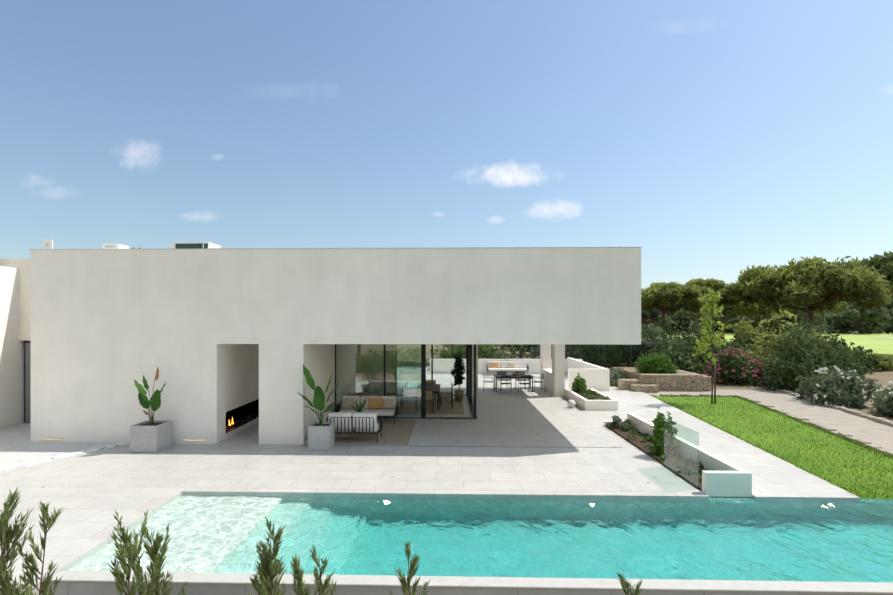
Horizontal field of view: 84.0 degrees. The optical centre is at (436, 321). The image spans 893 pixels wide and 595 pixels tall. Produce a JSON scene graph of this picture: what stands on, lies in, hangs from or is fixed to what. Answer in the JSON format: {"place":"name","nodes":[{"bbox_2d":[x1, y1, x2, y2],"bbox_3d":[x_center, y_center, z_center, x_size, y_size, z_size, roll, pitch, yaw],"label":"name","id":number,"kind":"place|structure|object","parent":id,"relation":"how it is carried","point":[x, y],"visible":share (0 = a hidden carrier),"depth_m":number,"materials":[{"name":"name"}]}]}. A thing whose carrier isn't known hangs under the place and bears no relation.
{"place":"outdoors","nodes":[
{"label":"outdoors","id":0,"kind":"place"},
{"bbox_2d":[350,399,366,411],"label":"agave plant","id":1,"kind":"object","parent":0,"point":[358,408],"visible":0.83,"depth_m":15.58,"materials":[{"name":"green plant"}]},
{"bbox_2d":[0,366,859,594],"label":"terrace paving","id":2,"kind":"structure","parent":0,"point":[507,426],"depth_m":11.58,"materials":[{"name":"tile"}]},
{"bbox_2d":[0,259,30,427],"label":"villa wing","id":3,"kind":"structure","parent":2,"relation":"on","point":[15,341],"depth_m":16.43,"materials":[{"name":"white paint"}]},
{"bbox_2d":[0,422,128,471],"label":"white gravel bed","id":4,"kind":"object","parent":2,"relation":"on","point":[18,448],"visible":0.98,"depth_m":13.26,"materials":[{"name":"white gravel"}]},
{"bbox_2d":[130,420,171,452],"bbox_3d":[-7.644,3.084,13.325,0.720,0.700,0.720,0,0,2],"label":"stone planter","id":5,"kind":"object","parent":2,"relation":"on","point":[146,436],"visible":1,"depth_m":12.97,"materials":[{"name":"stone"}]},
{"bbox_2d":[134,375,165,424],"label":"strelitzia","id":6,"kind":"object","parent":5,"relation":"on","point":[154,402],"visible":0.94,"depth_m":13.29,"materials":[{"name":"green plant"}]},
{"bbox_2d":[143,367,158,424],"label":"dry strelitzia leaf","id":7,"kind":"object","parent":6,"relation":"attached to","point":[156,378],"visible":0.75,"depth_m":13.32,"materials":[{"name":"plant"}]},
{"bbox_2d":[308,422,333,449],"bbox_3d":[-3.118,3.114,13.501,0.580,0.640,0.580,0,0,2],"label":"stone planter","id":8,"kind":"object","parent":2,"relation":"on","point":[320,437],"visible":0.96,"depth_m":13.21,"materials":[{"name":"stone"}]},
{"bbox_2d":[297,364,337,425],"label":"strelitzia","id":9,"kind":"object","parent":8,"relation":"on","point":[319,399],"visible":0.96,"depth_m":13.49,"materials":[{"name":"green plant"}]},
{"bbox_2d":[31,248,640,444],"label":"villa block","id":10,"kind":"structure","parent":2,"relation":"on","point":[214,336],"depth_m":13.87,"materials":[{"name":"white paint"}]},
{"bbox_2d":[43,240,52,248],"bbox_3d":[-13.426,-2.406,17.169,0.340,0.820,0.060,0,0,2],"label":"chimney","id":11,"kind":"object","parent":10,"relation":"attached to","point":[47,244],"visible":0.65,"depth_m":17.14,"materials":[{"name":"grey"}]},
{"bbox_2d":[102,244,128,248],"bbox_3d":[-9.768,-2.161,15.131,0.520,0.330,0.505,0,0,2],"label":"roof vent box","id":12,"kind":"object","parent":10,"relation":"on","point":[112,246],"visible":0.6,"depth_m":14.88,"materials":[{"name":"white paint"}]},
{"bbox_2d":[39,438,205,440],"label":"wall base leds","id":13,"kind":"object","parent":10,"relation":"attached to","point":[63,439],"depth_m":14.00,"materials":[{"name":"yellow"}]},
{"bbox_2d":[171,242,220,248],"bbox_3d":[-8.157,-2.316,16.883,1.280,0.640,0.914,0,0,2],"label":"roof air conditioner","id":14,"kind":"object","parent":10,"relation":"on","point":[189,245],"visible":0.19,"depth_m":16.44,"materials":[{"name":"grey metal"}]},
{"bbox_2d":[226,399,258,432],"bbox_3d":[-6.294,2.959,16.119,0.426,0.630,3.340,0,0,2],"label":"fireplace","id":15,"kind":"object","parent":10,"relation":"on","point":[243,420],"visible":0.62,"depth_m":16.36,"materials":[{"name":"black metal"}]},
{"bbox_2d":[30,247,641,249],"bbox_3d":[-2.758,-2.027,20.088,17.104,0.022,12.612,0,0,2],"label":"roof coping","id":16,"kind":"object","parent":10,"relation":"on","point":[340,248],"visible":0.21,"depth_m":13.78,"materials":[{"name":"grey"}]},
{"bbox_2d":[307,420,415,444],"bbox_3d":[-2.157,3.431,15.526,2.850,0.014,3.400,0,0,2],"label":"porch rug","id":17,"kind":"object","parent":2,"relation":"on","point":[398,432],"visible":0.5,"depth_m":14.75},
{"bbox_2d":[326,412,382,443],"bbox_3d":[-2.345,3.004,14.319,1.529,0.852,0.864,0,0,2],"label":"outdoor sofa","id":18,"kind":"object","parent":17,"relation":"on","point":[347,423],"visible":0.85,"depth_m":13.91,"materials":[{"name":"white fabric"}]},
{"bbox_2d":[336,395,397,423],"bbox_3d":[-2.324,3.004,16.912,2.029,0.852,0.864,0,0,2],"label":"outdoor sofa","id":19,"kind":"object","parent":17,"relation":"on","point":[388,404],"visible":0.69,"depth_m":16.99,"materials":[{"name":"beige fabric"}]},
{"bbox_2d":[383,396,471,416],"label":"interior floor","id":20,"kind":"structure","parent":2,"relation":"on","point":[467,410],"depth_m":18.27,"materials":[{"name":"tile"}]},
{"bbox_2d":[342,382,380,408],"bbox_3d":[-3.035,3.009,20.001,1.350,0.850,2.400,0,0,2],"label":"interior sofa","id":21,"kind":"object","parent":20,"relation":"on","point":[360,393],"depth_m":20.16,"materials":[{"name":"grey fabric"}]},
{"bbox_2d":[335,344,477,418],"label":"sliding glass door","id":22,"kind":"structure","parent":20,"relation":"on","point":[422,367],"depth_m":17.62,"materials":[{"name":"grey"}]},
{"bbox_2d":[398,398,463,413],"bbox_3d":[-0.279,3.428,20.176,2.750,0.012,3.700,0,0,2],"label":"rug","id":23,"kind":"object","parent":20,"relation":"on","point":[445,407],"visible":0.43,"depth_m":19.70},
{"bbox_2d":[420,390,433,412],"bbox_3d":[-0.343,2.992,18.747,0.518,0.877,0.518,0,0,1],"label":"cane chair","id":24,"kind":"object","parent":23,"relation":"on","point":[428,393],"visible":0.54,"depth_m":18.51,"materials":[{"name":"brown wood"}]},
{"bbox_2d":[415,384,440,409],"bbox_3d":[-0.306,3.055,20.127,0.950,0.750,2.200,0,0,2],"label":"dining table","id":25,"kind":"object","parent":23,"relation":"on","point":[435,388],"visible":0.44,"depth_m":19.51,"materials":[{"name":"brown wood"}]},
{"bbox_2d":[426,380,435,400],"bbox_3d":[-0.268,2.992,21.506,0.518,0.877,0.518,0,0,2],"label":"cane chair","id":26,"kind":"object","parent":23,"relation":"on","point":[430,382],"visible":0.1,"depth_m":21.73,"materials":[{"name":"brown wood"}]},
{"bbox_2d":[439,385,452,408],"bbox_3d":[0.399,2.992,19.557,0.518,0.877,0.518,0,0,6],"label":"cane chair","id":27,"kind":"object","parent":23,"relation":"on","point":[451,397],"visible":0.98,"depth_m":19.34,"materials":[{"name":"brown wood"}]},
{"bbox_2d":[454,385,463,400],"bbox_3d":[1.005,2.682,21.592,0.409,1.497,0.420,0,0,2],"label":"plant pot","id":28,"kind":"object","parent":23,"relation":"on","point":[459,393],"visible":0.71,"depth_m":21.44,"materials":[{"name":"wicker"}]},
{"bbox_2d":[450,354,464,385],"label":"interior plant leaves","id":29,"kind":"object","parent":28,"relation":"attached to","point":[459,369],"visible":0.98,"depth_m":21.52,"materials":[{"name":"green plant"}]},
{"bbox_2d":[255,483,633,490],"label":"pool skimmer lids","id":30,"kind":"object","parent":2,"relation":"on","point":[624,488],"visible":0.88,"depth_m":10.30,"materials":[{"name":"plastic"}]},
{"bbox_2d":[302,445,621,447],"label":"terrace slot drains","id":31,"kind":"object","parent":2,"relation":"on","point":[490,446],"visible":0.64,"depth_m":13.60,"materials":[{"name":"grey"}]},
{"bbox_2d":[497,371,507,389],"bbox_3d":[3.385,2.999,25.248,0.509,0.872,0.509,0,0,-2],"label":"dining chair","id":32,"kind":"object","parent":2,"relation":"on","point":[502,372],"visible":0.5,"depth_m":25.47,"materials":[{"name":"grey metal"}]},
{"bbox_2d":[500,375,511,393],"bbox_3d":[3.346,2.999,23.809,0.509,0.872,0.509,0,0,2],"label":"dining chair","id":33,"kind":"object","parent":2,"relation":"on","point":[501,378],"visible":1,"depth_m":23.58,"materials":[{"name":"grey metal"}]},
{"bbox_2d":[487,361,528,371],"bbox_3d":[4.565,3.008,31.809,2.629,0.852,0.864,0,0,2],"label":"sofa","id":34,"kind":"object","parent":2,"relation":"on","point":[509,366],"visible":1,"depth_m":31.92,"materials":[{"name":"fabric"}]},
{"bbox_2d":[493,375,533,391],"bbox_3d":[3.816,3.059,24.516,1.900,0.750,0.950,0,0,2],"label":"outdoor dining table","id":35,"kind":"object","parent":2,"relation":"on","point":[511,377],"visible":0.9,"depth_m":24.11,"materials":[{"name":"grey metal"}]},
{"bbox_2d":[515,371,525,389],"bbox_3d":[4.285,2.999,25.224,0.509,0.872,0.509,0,0,4],"label":"dining chair","id":36,"kind":"object","parent":2,"relation":"on","point":[519,379],"visible":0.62,"depth_m":25.43,"materials":[{"name":"grey metal"}]},
{"bbox_2d":[518,375,530,391],"bbox_3d":[4.246,2.999,23.784,0.509,0.872,0.509,0,0,-3],"label":"dining chair","id":37,"kind":"object","parent":2,"relation":"on","point":[524,379],"visible":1,"depth_m":23.56,"materials":[{"name":"grey metal"}]},
{"bbox_2d":[533,373,544,391],"bbox_3d":[5.035,2.999,24.483,0.509,0.872,0.509,0,0,-3],"label":"dining chair","id":38,"kind":"object","parent":2,"relation":"on","point":[541,381],"visible":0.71,"depth_m":24.51,"materials":[{"name":"grey metal"}]},
{"bbox_2d":[567,400,575,407],"bbox_3d":[5.385,3.274,19.721,0.320,0.320,0.320,0,0,2],"label":"lamp","id":39,"kind":"object","parent":2,"relation":"on","point":[571,403],"visible":0.98,"depth_m":19.61,"materials":[{"name":"plastic"}]},
{"bbox_2d":[565,389,751,496],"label":"raised planters","id":40,"kind":"object","parent":2,"relation":"on","point":[724,478],"visible":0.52,"depth_m":11.49,"materials":[{"name":"white paint"}]},
{"bbox_2d":[571,373,586,392],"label":"columnar shrub","id":41,"kind":"object","parent":40,"relation":"in","point":[580,384],"depth_m":21.75,"materials":[{"name":"green plant"}]},
{"bbox_2d":[612,415,630,431],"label":"shrub","id":42,"kind":"object","parent":40,"relation":"on","point":[617,420],"visible":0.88,"depth_m":15.62,"materials":[{"name":"green plant"}]},
{"bbox_2d":[577,389,713,481],"bbox_3d":[6.100,3.191,16.087,1.138,0.517,11.830,0,0,5],"label":"bed groundcover","id":43,"kind":"object","parent":40,"relation":"in","point":[631,429],"visible":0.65,"depth_m":13.27,"materials":[{"name":"green plant"}]},
{"bbox_2d":[651,407,678,456],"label":"shrub","id":44,"kind":"object","parent":40,"relation":"on","point":[659,440],"depth_m":12.57,"materials":[{"name":"green plant"}]},
{"bbox_2d":[663,417,698,488],"bbox_3d":[5.390,2.859,10.958,0.048,1.170,1.620,0,0,2],"label":"glass balustrade","id":45,"kind":"object","parent":2,"relation":"on","point":[667,435],"visible":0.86,"depth_m":10.87,"materials":[{"name":"grey"}]},
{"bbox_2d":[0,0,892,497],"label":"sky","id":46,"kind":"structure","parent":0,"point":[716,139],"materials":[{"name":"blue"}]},
{"bbox_2d":[61,493,892,582],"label":"pool water","id":47,"kind":"structure","parent":0,"point":[780,539],"depth_m":7.99,"materials":[{"name":"teal liquid"}]},
{"bbox_2d":[430,357,609,390],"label":"terrace wall","id":48,"kind":"structure","parent":0,"point":[596,377],"depth_m":30.58,"materials":[{"name":"white paint"}]},
{"bbox_2d":[397,331,892,420],"bbox_3d":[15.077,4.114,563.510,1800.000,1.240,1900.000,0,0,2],"label":"ground","id":49,"kind":"structure","parent":0,"point":[884,378],"depth_m":31.43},
{"bbox_2d":[0,487,40,594],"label":"shrub","id":50,"kind":"object","parent":49,"relation":"on","point":[11,498],"depth_m":5.15,"materials":[{"name":"green plant"}]},
{"bbox_2d":[0,513,49,594],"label":"shrub","id":51,"kind":"object","parent":49,"relation":"on","point":[5,590],"depth_m":5.09,"materials":[{"name":"green plant"}]},
{"bbox_2d":[6,502,63,594],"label":"shrub","id":52,"kind":"object","parent":49,"relation":"on","point":[37,552],"depth_m":4.76,"materials":[{"name":"green plant"}]},
{"bbox_2d":[107,531,149,594],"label":"shrub","id":53,"kind":"object","parent":49,"relation":"on","point":[117,571],"depth_m":4.76,"materials":[{"name":"green plant"}]},
{"bbox_2d":[113,509,168,594],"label":"shrub","id":54,"kind":"object","parent":49,"relation":"on","point":[125,537],"depth_m":5.18,"materials":[{"name":"green plant"}]},
{"bbox_2d":[139,523,186,594],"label":"shrub","id":55,"kind":"object","parent":49,"relation":"on","point":[156,546],"depth_m":5.47,"materials":[{"name":"green plant"}]},
{"bbox_2d":[246,518,285,594],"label":"shrub","id":56,"kind":"object","parent":49,"relation":"on","point":[254,582],"depth_m":4.99,"materials":[{"name":"green plant"}]},
{"bbox_2d":[256,540,286,594],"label":"shrub","id":57,"kind":"object","parent":49,"relation":"on","point":[279,569],"depth_m":5.00,"materials":[{"name":"green plant"}]},
{"bbox_2d":[288,554,329,594],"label":"shrub","id":58,"kind":"object","parent":49,"relation":"on","point":[298,570],"depth_m":5.19,"materials":[{"name":"green plant"}]},
{"bbox_2d":[310,543,336,594],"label":"shrub","id":59,"kind":"object","parent":49,"relation":"on","point":[315,571],"depth_m":4.99,"materials":[{"name":"green plant"}]},
{"bbox_2d":[389,541,430,594],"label":"shrub","id":60,"kind":"object","parent":49,"relation":"on","point":[414,560],"depth_m":4.87,"materials":[{"name":"green plant"}]},
{"bbox_2d":[435,344,493,354],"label":"bush","id":61,"kind":"object","parent":49,"relation":"on","point":[463,346],"depth_m":52.81,"materials":[{"name":"green plant"}]},
{"bbox_2d":[47,571,892,594],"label":"pool edge","id":62,"kind":"object","parent":49,"relation":"on","point":[86,582],"visible":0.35,"depth_m":6.54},
{"bbox_2d":[416,344,539,370],"bbox_3d":[3.118,2.728,34.536,9.076,3.300,2.638,0,0,2],"label":"hedge","id":63,"kind":"object","parent":49,"relation":"on","point":[483,353],"visible":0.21,"depth_m":34.37,"materials":[{"name":"green plant"}]},
{"bbox_2d":[500,344,538,355],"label":"bush","id":64,"kind":"object","parent":49,"relation":"on","point":[529,347],"visible":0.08,"depth_m":51.02,"materials":[{"name":"green plant"}]},
{"bbox_2d":[519,344,524,358],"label":"tree","id":65,"kind":"object","parent":49,"relation":"on","point":[521,352],"visible":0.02,"depth_m":42.30,"materials":[{"name":"plant"}]},
{"bbox_2d":[529,344,583,358],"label":"bank shrub","id":66,"kind":"object","parent":49,"relation":"on","point":[537,353],"visible":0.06,"depth_m":37.36,"materials":[{"name":"green plant"}]},
{"bbox_2d":[533,344,589,361],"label":"understorey","id":67,"kind":"object","parent":49,"relation":"on","point":[565,345],"visible":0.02,"depth_m":41.62,"materials":[{"name":"green plant"}]},
{"bbox_2d":[459,324,672,346],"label":"scrub belt","id":68,"kind":"object","parent":49,"relation":"on","point":[657,328],"visible":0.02,"depth_m":69.47,"materials":[{"name":"plant"}]},
{"bbox_2d":[580,344,635,367],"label":"bank shrub","id":69,"kind":"object","parent":49,"relation":"on","point":[603,352],"depth_m":37.71,"materials":[{"name":"green plant"}]},
{"bbox_2d":[610,367,627,386],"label":"bush","id":70,"kind":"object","parent":49,"relation":"on","point":[616,375],"depth_m":26.54,"materials":[{"name":"green plant"}]},
{"bbox_2d":[616,572,642,594],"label":"plant","id":71,"kind":"object","parent":49,"relation":"on","point":[627,586],"depth_m":4.95,"materials":[{"name":"green plant"}]},
{"bbox_2d":[603,324,671,366],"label":"bush","id":72,"kind":"object","parent":49,"relation":"on","point":[652,334],"visible":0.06,"depth_m":38.54,"materials":[{"name":"green plant"}]},
{"bbox_2d":[566,343,729,370],"bbox_3d":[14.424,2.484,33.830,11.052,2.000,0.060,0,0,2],"label":"hedge","id":73,"kind":"object","parent":49,"relation":"on","point":[602,349],"visible":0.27,"depth_m":33.90,"materials":[{"name":"green plant"}]},
{"bbox_2d":[641,305,676,334],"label":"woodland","id":74,"kind":"object","parent":49,"relation":"on","point":[654,313],"depth_m":60.59,"materials":[{"name":"green plant"}]},
{"bbox_2d":[611,367,710,392],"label":"stone retaining wall","id":75,"kind":"structure","parent":49,"relation":"on","point":[638,381],"depth_m":24.70,"materials":[{"name":"beige stone"}]},
{"bbox_2d":[633,353,679,373],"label":"clipped hedge","id":76,"kind":"object","parent":75,"relation":"on","point":[658,364],"visible":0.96,"depth_m":25.73,"materials":[{"name":"green plant"}]},
{"bbox_2d":[633,335,689,362],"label":"bank shrub","id":77,"kind":"object","parent":49,"relation":"on","point":[651,341],"visible":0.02,"depth_m":37.77,"materials":[{"name":"green plant"}]},
{"bbox_2d":[643,326,700,358],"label":"bush","id":78,"kind":"object","parent":49,"relation":"on","point":[675,335],"visible":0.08,"depth_m":40.45,"materials":[{"name":"green plant"}]},
{"bbox_2d":[634,334,712,373],"bbox_3d":[14.636,2.506,30.152,5.073,3.605,4.155,0,0,2],"label":"shrub","id":79,"kind":"object","parent":49,"relation":"on","point":[679,358],"visible":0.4,"depth_m":29.52,"materials":[{"name":"green plant"}]},
{"bbox_2d":[667,316,739,371],"bbox_3d":[18.224,2.052,33.569,5.072,4.833,4.563,0,0,2],"label":"bush","id":80,"kind":"object","parent":49,"relation":"on","point":[715,349],"visible":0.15,"depth_m":33.45,"materials":[{"name":"green plant"}]},
{"bbox_2d":[703,340,763,385],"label":"pink shrub","id":81,"kind":"object","parent":49,"relation":"on","point":[727,366],"depth_m":27.32,"materials":[{"name":"plant"}]},
{"bbox_2d":[722,311,777,328],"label":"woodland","id":82,"kind":"object","parent":49,"relation":"on","point":[730,314],"depth_m":132.36,"materials":[{"name":"plant"}]},
{"bbox_2d":[730,316,776,362],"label":"bush","id":83,"kind":"object","parent":49,"relation":"on","point":[742,333],"visible":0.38,"depth_m":34.91,"materials":[{"name":"green plant"}]},
{"bbox_2d":[641,306,892,333],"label":"scrub belt","id":84,"kind":"object","parent":49,"relation":"on","point":[871,326],"visible":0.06,"depth_m":142.03,"materials":[{"name":"green plant"}]},
{"bbox_2d":[757,310,791,343],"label":"understorey","id":85,"kind":"object","parent":49,"relation":"on","point":[782,315],"visible":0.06,"depth_m":44.22,"materials":[{"name":"green plant"}]},
{"bbox_2d":[735,305,835,383],"bbox_3d":[19.840,1.784,28.158,5.676,5.524,4.479,0,0,2],"label":"bush","id":86,"kind":"object","parent":49,"relation":"on","point":[760,352],"visible":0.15,"depth_m":28.20,"materials":[{"name":"green plant"}]},
{"bbox_2d":[757,314,821,350],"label":"bush","id":87,"kind":"object","parent":49,"relation":"on","point":[785,318],"visible":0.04,"depth_m":38.95,"materials":[{"name":"green plant"}]},
{"bbox_2d":[758,324,839,392],"bbox_3d":[18.319,2.185,25.363,3.735,4.123,3.817,0,0,2],"label":"shrub","id":88,"kind":"object","parent":49,"relation":"on","point":[782,373],"depth_m":24.86,"materials":[{"name":"green plant"}]},
{"bbox_2d":[776,308,826,328],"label":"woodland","id":89,"kind":"object","parent":49,"relation":"on","point":[793,311],"depth_m":122.88,"materials":[{"name":"green plant"}]},
{"bbox_2d":[777,317,843,352],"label":"bush","id":90,"kind":"object","parent":49,"relation":"on","point":[811,326],"visible":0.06,"depth_m":30.27,"materials":[{"name":"green plant"}]},
{"bbox_2d":[733,307,892,330],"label":"scrub belt","id":91,"kind":"object","parent":49,"relation":"on","point":[890,314],"depth_m":185.08,"materials":[{"name":"plant"}]},
{"bbox_2d":[764,324,876,384],"bbox_3d":[21.653,2.223,27.816,4.903,4.138,4.343,0,0,2],"label":"shrub","id":92,"kind":"object","parent":49,"relation":"on","point":[842,360],"depth_m":27.14,"materials":[{"name":"green plant"}]},
{"bbox_2d":[793,366,883,408],"bbox_3d":[17.009,2.920,21.200,2.896,2.084,3.391,0,0,2],"label":"oleander","id":93,"kind":"object","parent":49,"relation":"on","point":[836,389],"depth_m":20.57,"materials":[{"name":"green plant"}]},
{"bbox_2d":[832,339,876,373],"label":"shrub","id":94,"kind":"object","parent":49,"relation":"on","point":[868,362],"visible":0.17,"depth_m":32.85,"materials":[{"name":"green plant"}]},
{"bbox_2d":[844,297,892,308],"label":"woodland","id":95,"kind":"object","parent":49,"relation":"on","point":[889,306],"visible":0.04,"depth_m":155.35,"materials":[{"name":"plant"}]},
{"bbox_2d":[863,352,892,371],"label":"bush","id":96,"kind":"object","parent":49,"relation":"on","point":[884,362],"visible":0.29,"depth_m":34.67,"materials":[{"name":"green plant"}]},
{"bbox_2d":[871,381,892,417],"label":"oleander","id":97,"kind":"object","parent":49,"relation":"on","point":[884,406],"depth_m":18.25,"materials":[{"name":"plant"}]},
{"bbox_2d":[641,281,708,334],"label":"pine","id":98,"kind":"object","parent":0,"point":[671,294],"depth_m":47.08,"materials":[{"name":"green plant"}]},
{"bbox_2d":[688,310,717,333],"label":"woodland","id":99,"kind":"object","parent":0,"point":[690,318],"depth_m":127.30,"materials":[{"name":"plant"}]},
{"bbox_2d":[677,277,743,327],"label":"pine","id":100,"kind":"object","parent":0,"point":[715,286],"depth_m":48.49,"materials":[{"name":"green plant"}]},
{"bbox_2d":[709,284,757,339],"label":"pine","id":101,"kind":"object","parent":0,"point":[749,308],"depth_m":53.39,"materials":[{"name":"green plant"}]},
{"bbox_2d":[724,304,803,338],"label":"pine","id":102,"kind":"object","parent":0,"point":[743,313],"depth_m":59.77,"materials":[{"name":"green plant"}]},
{"bbox_2d":[646,389,892,450],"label":"garden path","id":103,"kind":"structure","parent":0,"point":[875,433],"depth_m":18.53,"materials":[{"name":"beige concrete"}]},
{"bbox_2d":[660,387,892,456],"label":"path edging stones","id":104,"kind":"object","parent":103,"relation":"on","point":[882,420],"visible":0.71,"depth_m":18.03,"materials":[{"name":"white stone"}]},
{"bbox_2d":[648,394,892,499],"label":"lawn","id":105,"kind":"structure","parent":0,"point":[787,440],"depth_m":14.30,"materials":[{"name":"green plant"}]},
{"bbox_2d":[692,288,731,403],"bbox_3d":[11.554,1.036,20.882,1.427,4.877,1.560,0,0,2],"label":"young tree","id":106,"kind":"object","parent":105,"relation":"on","point":[704,346],"depth_m":20.79,"materials":[{"name":"green plant"}]},
{"bbox_2d":[665,334,892,361],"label":"golf fairway","id":107,"kind":"structure","parent":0,"point":[879,346],"depth_m":85.26,"materials":[{"name":"green plant"}]},
{"bbox_2d":[641,315,671,327],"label":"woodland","id":108,"kind":"object","parent":107,"relation":"on","point":[667,320],"depth_m":78.12,"materials":[{"name":"plant"}]},
{"bbox_2d":[670,307,689,332],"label":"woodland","id":109,"kind":"object","parent":107,"relation":"on","point":[680,313],"depth_m":123.16,"materials":[{"name":"green plant"}]},
{"bbox_2d":[803,299,848,333],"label":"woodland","id":110,"kind":"object","parent":107,"relation":"on","point":[845,306],"depth_m":127.44,"materials":[{"name":"green plant"}]},
{"bbox_2d":[841,304,890,333],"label":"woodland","id":111,"kind":"object","parent":107,"relation":"on","point":[852,312],"depth_m":131.10,"materials":[{"name":"green plant"}]},
{"bbox_2d":[850,251,892,296],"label":"pine","id":112,"kind":"object","parent":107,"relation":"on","point":[881,264],"depth_m":47.61,"materials":[{"name":"green plant"}]},
{"bbox_2d":[723,256,892,332],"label":"pine","id":113,"kind":"object","parent":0,"point":[818,284],"depth_m":36.89,"materials":[{"name":"green plant"}]}
]}

